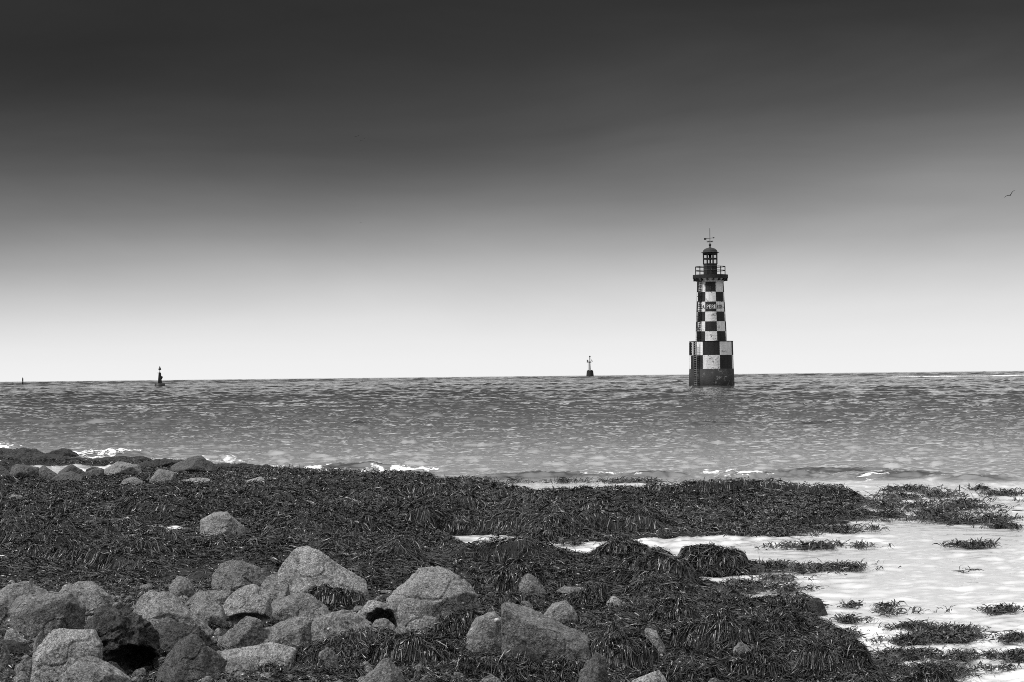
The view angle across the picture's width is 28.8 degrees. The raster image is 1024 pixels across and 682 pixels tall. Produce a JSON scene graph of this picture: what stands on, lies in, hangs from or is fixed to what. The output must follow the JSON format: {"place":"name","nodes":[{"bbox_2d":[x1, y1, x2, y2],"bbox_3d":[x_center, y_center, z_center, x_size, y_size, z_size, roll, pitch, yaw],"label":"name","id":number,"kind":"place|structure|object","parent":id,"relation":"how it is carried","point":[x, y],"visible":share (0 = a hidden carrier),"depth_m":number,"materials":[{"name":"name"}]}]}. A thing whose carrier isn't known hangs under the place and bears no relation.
{"place":"outdoors","nodes":[
{"label":"outdoors","id":0,"kind":"place"},
{"bbox_2d":[0,453,895,681],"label":"beach","id":1,"kind":"structure","parent":0,"point":[483,532],"depth_m":18.37,"materials":[{"name":"plant"}]},
{"bbox_2d":[0,465,9,478],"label":"boulder","id":2,"kind":"object","parent":1,"relation":"on","point":[3,470],"visible":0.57,"depth_m":30.22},
{"bbox_2d":[0,637,10,670],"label":"boulder","id":3,"kind":"object","parent":1,"relation":"on","point":[5,659],"visible":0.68,"depth_m":9.90,"materials":[{"name":"stone"}]},
{"bbox_2d":[4,628,27,642],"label":"boulder","id":4,"kind":"object","parent":1,"relation":"on","point":[12,634],"visible":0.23,"depth_m":10.78,"materials":[{"name":"stone"}]},
{"bbox_2d":[4,640,31,655],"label":"boulder","id":5,"kind":"object","parent":1,"relation":"on","point":[15,646],"visible":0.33,"depth_m":10.41,"materials":[{"name":"stone"}]},
{"bbox_2d":[0,447,42,454],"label":"rock ledge","id":6,"kind":"object","parent":1,"relation":"on","point":[3,451],"visible":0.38,"depth_m":39.46,"materials":[{"name":"stone"}]},
{"bbox_2d":[13,671,29,681],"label":"boulder","id":7,"kind":"object","parent":1,"relation":"on","point":[21,676],"visible":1,"depth_m":9.24,"materials":[{"name":"stone"}]},
{"bbox_2d":[0,581,48,629],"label":"boulder","id":8,"kind":"object","parent":1,"relation":"on","point":[9,593],"visible":0.21,"depth_m":11.55,"materials":[{"name":"stone"}]},
{"bbox_2d":[10,464,38,478],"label":"boulder","id":9,"kind":"object","parent":1,"relation":"on","point":[17,470],"visible":0.52,"depth_m":29.91,"materials":[{"name":"stone"}]},
{"bbox_2d":[16,659,32,674],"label":"boulder","id":10,"kind":"object","parent":1,"relation":"on","point":[24,665],"visible":0.45,"depth_m":9.67,"materials":[{"name":"stone"}]},
{"bbox_2d":[33,630,44,652],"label":"boulder","id":11,"kind":"object","parent":1,"relation":"on","point":[39,638],"visible":0.23,"depth_m":9.97,"materials":[{"name":"stone"}]},
{"bbox_2d":[0,452,79,463],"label":"rock ledge","id":12,"kind":"object","parent":1,"relation":"on","point":[24,456],"visible":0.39,"depth_m":35.49,"materials":[{"name":"stone"}]},
{"bbox_2d":[9,591,85,636],"bbox_3d":[-2.625,1.612,11.269,0.430,0.387,0.328,-1,-1,0],"label":"boulder","id":13,"kind":"object","parent":1,"relation":"on","point":[32,614],"visible":0.53,"depth_m":11.18,"materials":[{"name":"stone"}]},
{"bbox_2d":[39,465,56,479],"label":"boulder","id":14,"kind":"object","parent":1,"relation":"on","point":[44,470],"visible":0.58,"depth_m":29.66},
{"bbox_2d":[47,448,79,456],"bbox_3d":[-8.952,2.264,39.734,0.746,0.262,0.535,-1,-1,0],"label":"rock ledge","id":15,"kind":"object","parent":1,"relation":"on","point":[66,452],"visible":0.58,"depth_m":39.58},
{"bbox_2d":[30,628,102,681],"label":"boulder","id":16,"kind":"object","parent":1,"relation":"on","point":[58,653],"visible":0.85,"depth_m":9.43,"materials":[{"name":"stone"}]},
{"bbox_2d":[52,471,82,482],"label":"boulder","id":17,"kind":"object","parent":1,"relation":"on","point":[70,475],"visible":0.48,"depth_m":28.74,"materials":[{"name":"stone"}]},
{"bbox_2d":[58,464,88,475],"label":"boulder","id":18,"kind":"object","parent":1,"relation":"on","point":[72,468],"visible":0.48,"depth_m":29.81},
{"bbox_2d":[59,584,105,613],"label":"boulder","id":19,"kind":"object","parent":1,"relation":"on","point":[90,599],"visible":0.3,"depth_m":12.28,"materials":[{"name":"stone"}]},
{"bbox_2d":[73,581,114,603],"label":"boulder","id":20,"kind":"object","parent":1,"relation":"on","point":[103,594],"visible":0.29,"depth_m":12.67,"materials":[{"name":"stone"}]},
{"bbox_2d":[86,468,103,478],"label":"boulder","id":21,"kind":"object","parent":1,"relation":"on","point":[97,471],"visible":0.52,"depth_m":29.88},
{"bbox_2d":[59,656,131,681],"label":"boulder","id":22,"kind":"object","parent":1,"relation":"on","point":[89,669],"visible":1,"depth_m":8.91,"materials":[{"name":"stone"}]},
{"bbox_2d":[69,456,150,464],"bbox_3d":[-7.022,2.180,35.234,1.598,0.292,0.898,-1,-1,0],"label":"rock ledge","id":23,"kind":"object","parent":1,"relation":"on","point":[117,458],"visible":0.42,"depth_m":35.11,"materials":[{"name":"stone"}]},
{"bbox_2d":[109,661,127,675],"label":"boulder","id":24,"kind":"object","parent":1,"relation":"on","point":[114,664],"visible":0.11,"depth_m":9.18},
{"bbox_2d":[84,602,160,672],"bbox_3d":[-1.934,1.538,9.775,0.427,0.501,0.359,-1,-1,0],"label":"boulder","id":25,"kind":"object","parent":1,"relation":"on","point":[129,638],"visible":0.62,"depth_m":9.74,"materials":[{"name":"stone"}]},
{"bbox_2d":[104,461,141,475],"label":"boulder","id":26,"kind":"object","parent":1,"relation":"on","point":[120,467],"visible":0.55,"depth_m":30.40,"materials":[{"name":"stone"}]},
{"bbox_2d":[120,477,142,485],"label":"boulder","id":27,"kind":"object","parent":1,"relation":"on","point":[131,480],"visible":0.26,"depth_m":26.45,"materials":[{"name":"stone"}]},
{"bbox_2d":[139,458,183,468],"bbox_3d":[-5.761,2.094,32.988,0.820,0.304,0.530,-1,-1,0],"label":"rock ledge","id":28,"kind":"object","parent":1,"relation":"on","point":[158,462],"visible":0.41,"depth_m":32.86,"materials":[{"name":"stone"}]},
{"bbox_2d":[149,469,176,482],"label":"boulder","id":29,"kind":"object","parent":1,"relation":"on","point":[160,475],"visible":0.54,"depth_m":27.73,"materials":[{"name":"stone"}]},
{"bbox_2d":[133,590,218,639],"bbox_3d":[-1.861,1.584,10.989,0.531,0.420,0.383,-1,-1,0],"label":"boulder","id":30,"kind":"object","parent":1,"relation":"on","point":[160,610],"visible":0.41,"depth_m":10.91,"materials":[{"name":"stone"}]},
{"bbox_2d":[169,576,193,597],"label":"boulder","id":31,"kind":"object","parent":1,"relation":"on","point":[179,586],"visible":0.39,"depth_m":12.89,"materials":[{"name":"stone"}]},
{"bbox_2d":[157,622,219,656],"bbox_3d":[-1.704,1.628,10.350,0.375,0.338,0.275,-1,-1,0],"label":"boulder","id":32,"kind":"object","parent":1,"relation":"on","point":[172,634],"visible":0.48,"depth_m":10.29,"materials":[{"name":"stone"}]},
{"bbox_2d":[156,634,225,681],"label":"boulder","id":33,"kind":"object","parent":1,"relation":"on","point":[191,656],"visible":0.93,"depth_m":9.38,"materials":[{"name":"stone"}]},
{"bbox_2d":[170,456,217,473],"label":"boulder","id":34,"kind":"object","parent":1,"relation":"on","point":[193,464],"visible":0.65,"depth_m":31.00,"materials":[{"name":"stone"}]},
{"bbox_2d":[186,477,209,482],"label":"boulder","id":35,"kind":"object","parent":1,"relation":"on","point":[197,479],"visible":0.29,"depth_m":28.00,"materials":[{"name":"stone"}]},
{"bbox_2d":[145,657,253,679],"bbox_3d":[-1.480,1.598,9.533,0.549,0.215,0.391,-1,-1,0],"label":"seaweed clump","id":36,"kind":"object","parent":1,"relation":"on","point":[159,667],"visible":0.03,"depth_m":9.51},
{"bbox_2d":[190,595,225,629],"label":"boulder","id":37,"kind":"object","parent":1,"relation":"on","point":[208,610],"visible":0.43,"depth_m":11.41,"materials":[{"name":"stone"}]},
{"bbox_2d":[185,590,231,607],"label":"boulder","id":38,"kind":"object","parent":1,"relation":"on","point":[222,596],"visible":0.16,"depth_m":12.45,"materials":[{"name":"stone"}]},
{"bbox_2d":[200,511,246,537],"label":"boulder","id":39,"kind":"object","parent":1,"relation":"on","point":[214,523],"visible":0.62,"depth_m":18.25,"materials":[{"name":"stone"}]},
{"bbox_2d":[174,532,284,548],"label":"seaweed clump","id":40,"kind":"object","parent":1,"relation":"on","point":[217,541],"visible":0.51,"depth_m":16.57,"materials":[{"name":"plant"}]},
{"bbox_2d":[0,580,466,681],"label":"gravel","id":41,"kind":"structure","parent":1,"relation":"on","point":[217,631],"depth_m":10.09,"materials":[{"name":"gravel"}]},
{"bbox_2d":[211,560,266,591],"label":"boulder","id":42,"kind":"object","parent":1,"relation":"on","point":[231,575],"visible":0.48,"depth_m":13.44,"materials":[{"name":"stone"}]},
{"bbox_2d":[219,616,263,650],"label":"boulder","id":43,"kind":"object","parent":1,"relation":"on","point":[247,630],"visible":0.54,"depth_m":10.61,"materials":[{"name":"stone"}]},
{"bbox_2d":[225,656,259,674],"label":"boulder","id":44,"kind":"object","parent":1,"relation":"on","point":[239,663],"visible":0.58,"depth_m":9.12,"materials":[{"name":"stone"}]},
{"bbox_2d":[214,463,271,468],"bbox_3d":[-4.391,2.107,32.498,1.121,0.245,0.665,-1,-1,31],"label":"rock ledge","id":45,"kind":"object","parent":1,"relation":"on","point":[220,465],"visible":0.27,"depth_m":32.46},
{"bbox_2d":[223,584,272,625],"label":"boulder","id":46,"kind":"object","parent":1,"relation":"on","point":[252,600],"visible":0.6,"depth_m":11.57,"materials":[{"name":"stone"}]},
{"bbox_2d":[197,660,309,678],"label":"seaweed clump","id":47,"kind":"object","parent":1,"relation":"on","point":[274,667],"visible":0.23,"depth_m":9.30,"materials":[{"name":"plant"}]},
{"bbox_2d":[245,477,264,482],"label":"boulder","id":48,"kind":"object","parent":1,"relation":"on","point":[259,479],"visible":0.27,"depth_m":27.82,"materials":[{"name":"stone"}]},
{"bbox_2d":[220,642,296,665],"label":"boulder","id":49,"kind":"object","parent":1,"relation":"on","point":[271,652],"visible":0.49,"depth_m":9.92,"materials":[{"name":"stone"}]},
{"bbox_2d":[261,573,289,600],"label":"boulder","id":50,"kind":"object","parent":1,"relation":"on","point":[271,586],"visible":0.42,"depth_m":12.89,"materials":[{"name":"stone"}]},
{"bbox_2d":[261,616,311,645],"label":"boulder","id":51,"kind":"object","parent":1,"relation":"on","point":[296,630],"visible":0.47,"depth_m":10.64,"materials":[{"name":"stone"}]},
{"bbox_2d":[271,592,329,621],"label":"boulder","id":52,"kind":"object","parent":1,"relation":"on","point":[310,606],"visible":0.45,"depth_m":11.81,"materials":[{"name":"stone"}]},
{"bbox_2d":[285,639,349,667],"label":"seaweed clump","id":53,"kind":"object","parent":1,"relation":"on","point":[310,652],"visible":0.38,"depth_m":9.95,"materials":[{"name":"plant"}]},
{"bbox_2d":[278,545,368,598],"bbox_3d":[-1.233,1.580,12.996,0.598,0.488,0.372,-1,-1,0],"label":"boulder","id":54,"kind":"object","parent":1,"relation":"on","point":[304,569],"visible":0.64,"depth_m":12.91,"materials":[{"name":"stone"}]},
{"bbox_2d":[318,647,337,667],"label":"boulder","id":55,"kind":"object","parent":1,"relation":"on","point":[327,655],"visible":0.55,"depth_m":9.94,"materials":[{"name":"stone"}]},
{"bbox_2d":[306,581,378,612],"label":"seaweed clump","id":56,"kind":"object","parent":1,"relation":"on","point":[333,598],"visible":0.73,"depth_m":12.40,"materials":[{"name":"plant"}]},
{"bbox_2d":[311,609,374,644],"bbox_3d":[-0.893,1.601,10.586,0.354,0.345,0.273,-1,-1,0],"label":"boulder","id":57,"kind":"object","parent":1,"relation":"on","point":[336,621],"visible":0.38,"depth_m":10.54,"materials":[{"name":"stone"}]},
{"bbox_2d":[288,659,398,678],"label":"seaweed clump","id":58,"kind":"object","parent":1,"relation":"on","point":[359,669],"visible":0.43,"depth_m":9.31,"materials":[{"name":"plant"}]},
{"bbox_2d":[342,566,398,587],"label":"seaweed clump","id":59,"kind":"object","parent":1,"relation":"on","point":[368,576],"visible":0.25,"depth_m":13.83,"materials":[{"name":"plant"}]},
{"bbox_2d":[360,658,403,681],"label":"boulder","id":60,"kind":"object","parent":1,"relation":"on","point":[385,670],"visible":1,"depth_m":8.91,"materials":[{"name":"stone"}]},
{"bbox_2d":[373,618,394,629],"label":"boulder","id":61,"kind":"object","parent":1,"relation":"on","point":[383,622],"visible":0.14,"depth_m":10.74,"materials":[{"name":"stone"}]},
{"bbox_2d":[357,600,422,632],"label":"boulder","id":62,"kind":"object","parent":1,"relation":"on","point":[371,611],"visible":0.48,"depth_m":11.05,"materials":[{"name":"stone"}]},
{"bbox_2d":[349,625,479,666],"bbox_3d":[-0.494,1.577,10.066,0.702,0.293,0.540,-1,-1,0],"label":"seaweed clump","id":63,"kind":"object","parent":1,"relation":"on","point":[402,647],"visible":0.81,"depth_m":9.99,"materials":[{"name":"plant"}]},
{"bbox_2d":[422,616,440,629],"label":"boulder","id":64,"kind":"object","parent":1,"relation":"on","point":[428,621],"visible":0.1,"depth_m":11.03,"materials":[{"name":"stone"}]},
{"bbox_2d":[386,566,482,618],"bbox_3d":[-0.440,1.571,11.896,0.632,0.450,0.450,-1,-1,0],"label":"boulder","id":65,"kind":"object","parent":1,"relation":"on","point":[429,591],"visible":0.6,"depth_m":11.75,"materials":[{"name":"stone"}]},
{"bbox_2d":[424,610,475,641],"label":"seaweed clump","id":66,"kind":"object","parent":1,"relation":"on","point":[453,624],"visible":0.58,"depth_m":10.69,"materials":[{"name":"plant"}]},
{"bbox_2d":[466,611,501,655],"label":"boulder","id":67,"kind":"object","parent":1,"relation":"on","point":[484,635],"visible":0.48,"depth_m":10.22,"materials":[{"name":"stone"}]},
{"bbox_2d":[479,674,500,681],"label":"boulder","id":68,"kind":"object","parent":1,"relation":"on","point":[490,678],"visible":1,"depth_m":9.04,"materials":[{"name":"stone"}]},
{"bbox_2d":[430,647,554,681],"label":"seaweed clump","id":69,"kind":"object","parent":1,"relation":"on","point":[508,666],"visible":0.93,"depth_m":9.17,"materials":[{"name":"plant"}]},
{"bbox_2d":[482,562,559,593],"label":"seaweed clump","id":70,"kind":"object","parent":1,"relation":"on","point":[509,579],"visible":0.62,"depth_m":13.11,"materials":[{"name":"plant"}]},
{"bbox_2d":[506,646,543,663],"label":"boulder","id":71,"kind":"object","parent":1,"relation":"on","point":[531,654],"visible":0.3,"depth_m":9.41,"materials":[{"name":"stone"}]},
{"bbox_2d":[520,601,530,606],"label":"boulder","id":72,"kind":"object","parent":1,"relation":"on","point":[526,602],"visible":0.07,"depth_m":11.96,"materials":[{"name":"stone"}]},
{"bbox_2d":[519,573,546,596],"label":"boulder","id":73,"kind":"object","parent":1,"relation":"on","point":[528,583],"visible":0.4,"depth_m":12.29,"materials":[{"name":"stone"}]},
{"bbox_2d":[501,602,590,664],"bbox_3d":[0.165,1.500,9.586,0.434,0.492,0.261,-1,-1,0],"label":"boulder","id":74,"kind":"object","parent":1,"relation":"on","point":[543,637],"visible":0.71,"depth_m":9.48,"materials":[{"name":"stone"}]},
{"bbox_2d":[524,648,585,681],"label":"seaweed clump","id":75,"kind":"object","parent":1,"relation":"on","point":[562,665],"visible":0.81,"depth_m":9.21,"materials":[{"name":"plant"}]},
{"bbox_2d":[522,512,595,541],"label":"seaweed clump","id":76,"kind":"object","parent":1,"relation":"on","point":[552,526],"visible":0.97,"depth_m":18.11,"materials":[{"name":"plant"}]},
{"bbox_2d":[544,600,577,626],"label":"boulder","id":77,"kind":"object","parent":1,"relation":"on","point":[564,611],"visible":0.32,"depth_m":11.35,"materials":[{"name":"stone"}]},
{"bbox_2d":[556,586,582,592],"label":"boulder","id":78,"kind":"object","parent":1,"relation":"on","point":[564,588],"visible":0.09,"depth_m":12.76,"materials":[{"name":"stone"}]},
{"bbox_2d":[563,581,617,608],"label":"seaweed clump","id":79,"kind":"object","parent":1,"relation":"on","point":[585,595],"visible":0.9,"depth_m":12.07,"materials":[{"name":"plant"}]},
{"bbox_2d":[578,652,608,681],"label":"boulder","id":80,"kind":"object","parent":1,"relation":"on","point":[594,668],"visible":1,"depth_m":8.94,"materials":[{"name":"stone"}]},
{"bbox_2d":[606,596,626,607],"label":"boulder","id":81,"kind":"object","parent":1,"relation":"on","point":[614,599],"visible":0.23,"depth_m":11.97,"materials":[{"name":"stone"}]},
{"bbox_2d":[588,533,648,556],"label":"seaweed clump","id":82,"kind":"object","parent":1,"relation":"on","point":[619,544],"visible":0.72,"depth_m":15.87,"materials":[{"name":"plant"}]},
{"bbox_2d":[589,618,675,672],"bbox_3d":[0.522,1.497,9.599,0.598,0.337,0.517,-1,-1,0],"label":"seaweed clump","id":83,"kind":"object","parent":1,"relation":"on","point":[614,644],"visible":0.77,"depth_m":9.49,"materials":[{"name":"plant"}]},
{"bbox_2d":[632,670,666,681],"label":"boulder","id":84,"kind":"object","parent":1,"relation":"on","point":[656,676],"visible":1,"depth_m":8.87,"materials":[{"name":"stone"}]},
{"bbox_2d":[585,545,720,588],"bbox_3d":[0.989,1.610,13.934,1.003,0.366,0.866,-1,-1,0],"label":"seaweed clump","id":85,"kind":"object","parent":1,"relation":"on","point":[637,563],"visible":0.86,"depth_m":13.76,"materials":[{"name":"plant"}]},
{"bbox_2d":[644,628,665,655],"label":"boulder","id":86,"kind":"object","parent":1,"relation":"on","point":[656,641],"visible":0.39,"depth_m":10.00,"materials":[{"name":"stone"}]},
{"bbox_2d":[612,573,714,597],"bbox_3d":[0.965,1.617,12.901,0.725,0.224,0.544,-1,-1,0],"label":"seaweed clump","id":87,"kind":"object","parent":1,"relation":"on","point":[652,583],"visible":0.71,"depth_m":12.84,"materials":[{"name":"plant"}]},
{"bbox_2d":[628,593,701,624],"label":"seaweed clump","id":88,"kind":"object","parent":1,"relation":"on","point":[673,608],"visible":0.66,"depth_m":11.28,"materials":[{"name":"plant"}]},
{"bbox_2d":[622,656,734,681],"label":"seaweed clump","id":89,"kind":"object","parent":1,"relation":"on","point":[686,671],"visible":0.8,"depth_m":9.18,"materials":[{"name":"plant"}]},
{"bbox_2d":[708,678,719,681],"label":"boulder","id":90,"kind":"object","parent":1,"relation":"on","point":[713,680],"visible":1,"depth_m":8.88,"materials":[{"name":"stone"}]},
{"bbox_2d":[673,541,764,576],"bbox_3d":[1.523,1.653,14.961,0.823,0.311,0.720,-1,-1,0],"label":"seaweed clump","id":91,"kind":"object","parent":1,"relation":"on","point":[711,559],"visible":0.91,"depth_m":14.84,"materials":[{"name":"plant"}]},
{"bbox_2d":[663,602,781,660],"bbox_3d":[1.037,1.517,10.255,0.698,0.348,0.622,-1,-1,0],"label":"seaweed clump","id":92,"kind":"object","parent":1,"relation":"on","point":[717,632],"visible":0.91,"depth_m":10.15,"materials":[{"name":"plant"}]},
{"bbox_2d":[679,585,768,610],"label":"seaweed clump","id":93,"kind":"object","parent":1,"relation":"on","point":[737,600],"visible":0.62,"depth_m":12.33,"materials":[{"name":"plant"}]},
{"bbox_2d":[733,642,750,655],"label":"boulder","id":94,"kind":"object","parent":1,"relation":"on","point":[740,645],"visible":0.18,"depth_m":10.01,"materials":[{"name":"stone"}]},
{"bbox_2d":[718,642,808,681],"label":"seaweed clump","id":95,"kind":"object","parent":1,"relation":"on","point":[760,662],"visible":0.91,"depth_m":9.41,"materials":[{"name":"plant"}]},
{"bbox_2d":[734,605,830,635],"bbox_3d":[1.446,1.598,11.140,0.701,0.208,0.629,-1,-1,0],"label":"seaweed clump","id":96,"kind":"object","parent":1,"relation":"on","point":[781,622],"visible":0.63,"depth_m":11.07,"materials":[{"name":"plant"}]},
{"bbox_2d":[754,594,822,617],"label":"seaweed clump","id":97,"kind":"object","parent":1,"relation":"on","point":[799,604],"visible":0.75,"depth_m":12.05,"materials":[{"name":"plant"}]},
{"bbox_2d":[808,598,827,615],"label":"boulder","id":98,"kind":"object","parent":1,"relation":"on","point":[817,604],"visible":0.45,"depth_m":12.35,"materials":[{"name":"stone"}]},
{"bbox_2d":[781,634,893,680],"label":"seaweed clump","id":99,"kind":"object","parent":1,"relation":"on","point":[823,657],"visible":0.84,"depth_m":9.51,"materials":[{"name":"plant"}]},
{"bbox_2d":[0,371,1023,681],"bbox_3d":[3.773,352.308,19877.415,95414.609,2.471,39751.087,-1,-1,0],"label":"sea","id":100,"kind":"structure","parent":0,"point":[866,433],"depth_m":48.17,"materials":[{"name":"liquid"}]},
{"bbox_2d":[154,366,164,385],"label":"buoy","id":101,"kind":"object","parent":100,"relation":"on","point":[160,383],"visible":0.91,"depth_m":452.12,"materials":[{"name":"black metal"}]},
{"bbox_2d":[586,356,593,376],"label":"beacon","id":102,"kind":"object","parent":100,"relation":"in","point":[589,372],"visible":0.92,"depth_m":1498.72,"materials":[{"name":"black paint"}]},
{"bbox_2d":[689,237,734,385],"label":"lighthouse","id":103,"kind":"object","parent":100,"relation":"in","point":[711,360],"visible":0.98,"depth_m":250.16,"materials":[{"name":"white paint"}]},
{"bbox_2d":[703,252,717,263],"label":"window frame","id":104,"kind":"structure","parent":103,"relation":"in","point":[712,253],"depth_m":251.19,"materials":[{"name":"black metal"}]},
{"bbox_2d":[447,474,1023,680],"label":"floating seaweed","id":105,"kind":"object","parent":100,"relation":"on","point":[924,632],"visible":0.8,"depth_m":15.01,"materials":[{"name":"plant"}]},
{"bbox_2d":[879,658,967,681],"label":"seaweed clump","id":106,"kind":"object","parent":100,"relation":"on","point":[918,672],"visible":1,"depth_m":9.24,"materials":[{"name":"plant"}]},
{"bbox_2d":[0,0,1023,381],"label":"sky","id":107,"kind":"structure","parent":0,"point":[189,190],"materials":[{"name":"grey"}]}
]}

